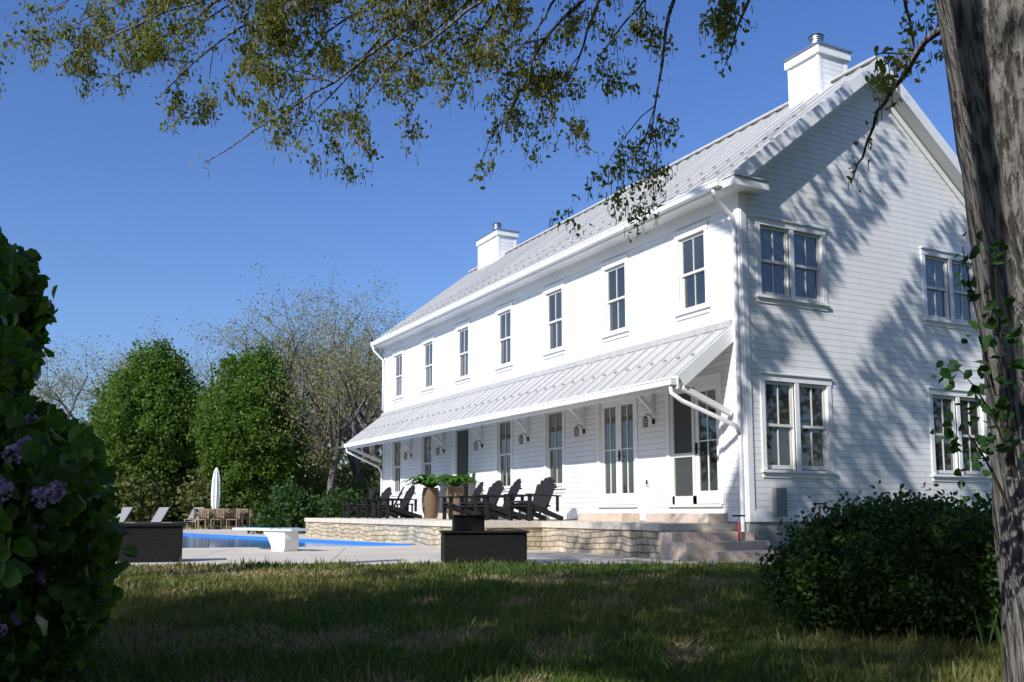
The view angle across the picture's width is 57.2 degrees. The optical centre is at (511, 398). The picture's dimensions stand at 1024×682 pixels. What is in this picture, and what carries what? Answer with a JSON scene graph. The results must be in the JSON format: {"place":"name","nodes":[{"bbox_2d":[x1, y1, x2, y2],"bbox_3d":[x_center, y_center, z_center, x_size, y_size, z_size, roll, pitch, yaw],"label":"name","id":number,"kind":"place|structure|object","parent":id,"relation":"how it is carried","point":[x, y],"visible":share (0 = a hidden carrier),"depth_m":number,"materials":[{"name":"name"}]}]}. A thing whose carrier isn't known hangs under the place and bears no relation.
{"place":"outdoors","nodes":[
{"label":"outdoors","id":0,"kind":"place"},
{"bbox_2d":[0,0,956,468],"label":"sky","id":1,"kind":"structure","parent":0,"point":[116,212],"materials":[{"name":"blue"}]},
{"bbox_2d":[6,522,1010,681],"bbox_3d":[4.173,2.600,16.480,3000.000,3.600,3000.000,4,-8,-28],"label":"lawn ground","id":2,"kind":"structure","parent":0,"point":[686,649],"depth_m":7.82,"materials":[{"name":"green plant"}]},
{"bbox_2d":[0,227,137,681],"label":"lilac bush","id":3,"kind":"object","parent":2,"relation":"on","point":[79,557],"depth_m":5.15,"materials":[{"name":"green plant"}]},
{"bbox_2d":[0,413,70,655],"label":"hydrangea flowers","id":4,"kind":"object","parent":3,"relation":"attached to","point":[56,490],"visible":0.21,"depth_m":4.13,"materials":[{"name":"purple plant"}]},
{"bbox_2d":[81,336,209,521],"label":"hornbeam","id":5,"kind":"object","parent":2,"relation":"on","point":[145,366],"depth_m":50.80,"materials":[{"name":"green plant"}]},
{"bbox_2d":[30,254,408,497],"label":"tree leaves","id":6,"kind":"object","parent":2,"relation":"on","point":[353,460],"visible":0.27,"depth_m":59.30,"materials":[{"name":"brown plant"}]},
{"bbox_2d":[30,252,419,477],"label":"new tree leaves","id":7,"kind":"object","parent":6,"relation":"attached to","point":[372,368],"visible":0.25,"depth_m":59.19,"materials":[{"name":"plant"}]},
{"bbox_2d":[102,444,381,525],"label":"shrubs","id":8,"kind":"object","parent":2,"relation":"on","point":[185,502],"visible":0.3,"depth_m":50.54,"materials":[{"name":"green plant"}]},
{"bbox_2d":[184,339,321,525],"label":"hornbeam","id":9,"kind":"object","parent":2,"relation":"on","point":[226,387],"depth_m":48.87,"materials":[{"name":"green plant"}]},
{"bbox_2d":[243,480,370,533],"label":"patio shrubs","id":10,"kind":"object","parent":2,"relation":"on","point":[295,511],"visible":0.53,"depth_m":34.38,"materials":[{"name":"green plant"}]},
{"bbox_2d":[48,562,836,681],"bbox_3d":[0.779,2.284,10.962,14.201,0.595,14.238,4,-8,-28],"label":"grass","id":11,"kind":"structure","parent":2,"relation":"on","point":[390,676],"depth_m":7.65,"materials":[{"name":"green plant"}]},
{"bbox_2d":[116,528,773,566],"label":"pool deck","id":12,"kind":"structure","parent":2,"relation":"on","point":[206,545],"depth_m":18.28,"materials":[{"name":"concrete"}]},
{"bbox_2d":[117,523,184,562],"bbox_3d":[-5.764,2.297,14.989,1.000,0.605,0.660,2,-7,-18],"label":"counter","id":13,"kind":"object","parent":12,"relation":"on","point":[157,542],"visible":0.79,"depth_m":14.72,"materials":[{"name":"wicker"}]},
{"bbox_2d":[116,507,204,528],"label":"lounge chairs","id":14,"kind":"object","parent":12,"relation":"on","point":[160,514],"visible":0.36,"depth_m":42.76,"materials":[{"name":"grey metal"}]},
{"bbox_2d":[208,467,220,529],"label":"closed patio umbrella","id":15,"kind":"object","parent":12,"relation":"on","point":[215,495],"visible":0.99,"depth_m":42.19,"materials":[{"name":"white fabric"}]},
{"bbox_2d":[184,509,257,528],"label":"outdoor dining set","id":16,"kind":"object","parent":12,"relation":"on","point":[223,514],"visible":0.88,"depth_m":42.99,"materials":[{"name":"brown wood"}]},
{"bbox_2d":[232,527,308,551],"bbox_3d":[-4.991,2.888,19.322,2.050,0.470,0.480,-6,-9,40],"label":"diving board","id":17,"kind":"object","parent":12,"relation":"on","point":[283,539],"visible":1,"depth_m":18.87,"materials":[{"name":"white"}]},
{"bbox_2d":[439,515,528,563],"bbox_3d":[-0.443,2.156,14.384,1.300,0.740,0.860,1,-7,-8],"label":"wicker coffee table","id":18,"kind":"object","parent":12,"relation":"on","point":[469,537],"visible":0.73,"depth_m":14.00,"materials":[{"name":"black wicker"}]},
{"bbox_2d":[732,503,821,540],"bbox_3d":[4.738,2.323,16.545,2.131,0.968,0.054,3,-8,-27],"label":"path light","id":19,"kind":"object","parent":12,"relation":"on","point":[739,530],"visible":0.45,"depth_m":16.12,"materials":[{"name":"red"}]},
{"bbox_2d":[304,513,778,560],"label":"stone patio","id":20,"kind":"structure","parent":2,"relation":"on","point":[694,536],"depth_m":17.78,"materials":[{"name":"beige stone"}]},
{"bbox_2d":[422,486,464,517],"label":"planter pots","id":21,"kind":"object","parent":20,"relation":"on","point":[430,502],"visible":0.84,"depth_m":27.44,"materials":[{"name":"brown ceramic"}]},
{"bbox_2d":[399,472,479,487],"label":"potted plant leaves","id":22,"kind":"object","parent":21,"relation":"on","point":[431,481],"visible":0.98,"depth_m":26.61,"materials":[{"name":"green plant"}]},
{"bbox_2d":[341,477,563,520],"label":"adirondack chairs","id":23,"kind":"object","parent":20,"relation":"on","point":[488,507],"visible":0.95,"depth_m":22.84,"materials":[{"name":"black wood"}]},
{"bbox_2d":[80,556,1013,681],"bbox_3d":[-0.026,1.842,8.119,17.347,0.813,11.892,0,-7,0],"label":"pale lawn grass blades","id":24,"kind":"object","parent":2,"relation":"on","point":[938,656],"visible":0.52,"depth_m":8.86,"materials":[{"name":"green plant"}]},
{"bbox_2d":[343,33,991,549],"bbox_3d":[2.507,-1.547,26.775,8.942,11.440,19.487,4,-8,-28],"label":"farmhouse","id":25,"kind":"object","parent":2,"relation":"on","point":[765,317],"depth_m":19.11,"materials":[{"name":"white wood"}]},
{"bbox_2d":[751,480,1001,646],"bbox_3d":[3.584,1.475,8.197,2.779,1.512,2.500,4,-8,-28],"label":"boxwood shrub","id":26,"kind":"object","parent":2,"relation":"on","point":[818,564],"depth_m":7.58,"materials":[{"name":"green plant"}]},
{"bbox_2d":[935,0,1023,681],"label":"tree trunk","id":27,"kind":"object","parent":2,"relation":"on","point":[982,41],"visible":0.88,"depth_m":5.46,"materials":[{"name":"brown plant"}]},
{"bbox_2d":[2,0,940,220],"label":"tree branches","id":28,"kind":"object","parent":27,"relation":"attached to","point":[929,37],"visible":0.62,"depth_m":9.48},
{"bbox_2d":[969,590,1002,672],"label":"grass blades","id":29,"kind":"object","parent":2,"relation":"on","point":[999,637],"visible":0.31,"depth_m":6.79,"materials":[{"name":"green plant"}]},
{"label":"oak","id":30,"kind":"object","parent":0,"visible":0},
{"bbox_2d":[0,0,943,242],"bbox_3d":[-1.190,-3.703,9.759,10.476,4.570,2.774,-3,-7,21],"label":"tree leaves","id":31,"kind":"object","parent":30,"relation":"attached to","point":[363,80],"visible":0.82,"depth_m":9.63,"materials":[{"name":"green plant"}]},
{"bbox_2d":[923,230,1023,512],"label":"climbing vine","id":32,"kind":"object","parent":30,"relation":"on","point":[951,436],"depth_m":4.87,"materials":[{"name":"green plant"}]}
]}

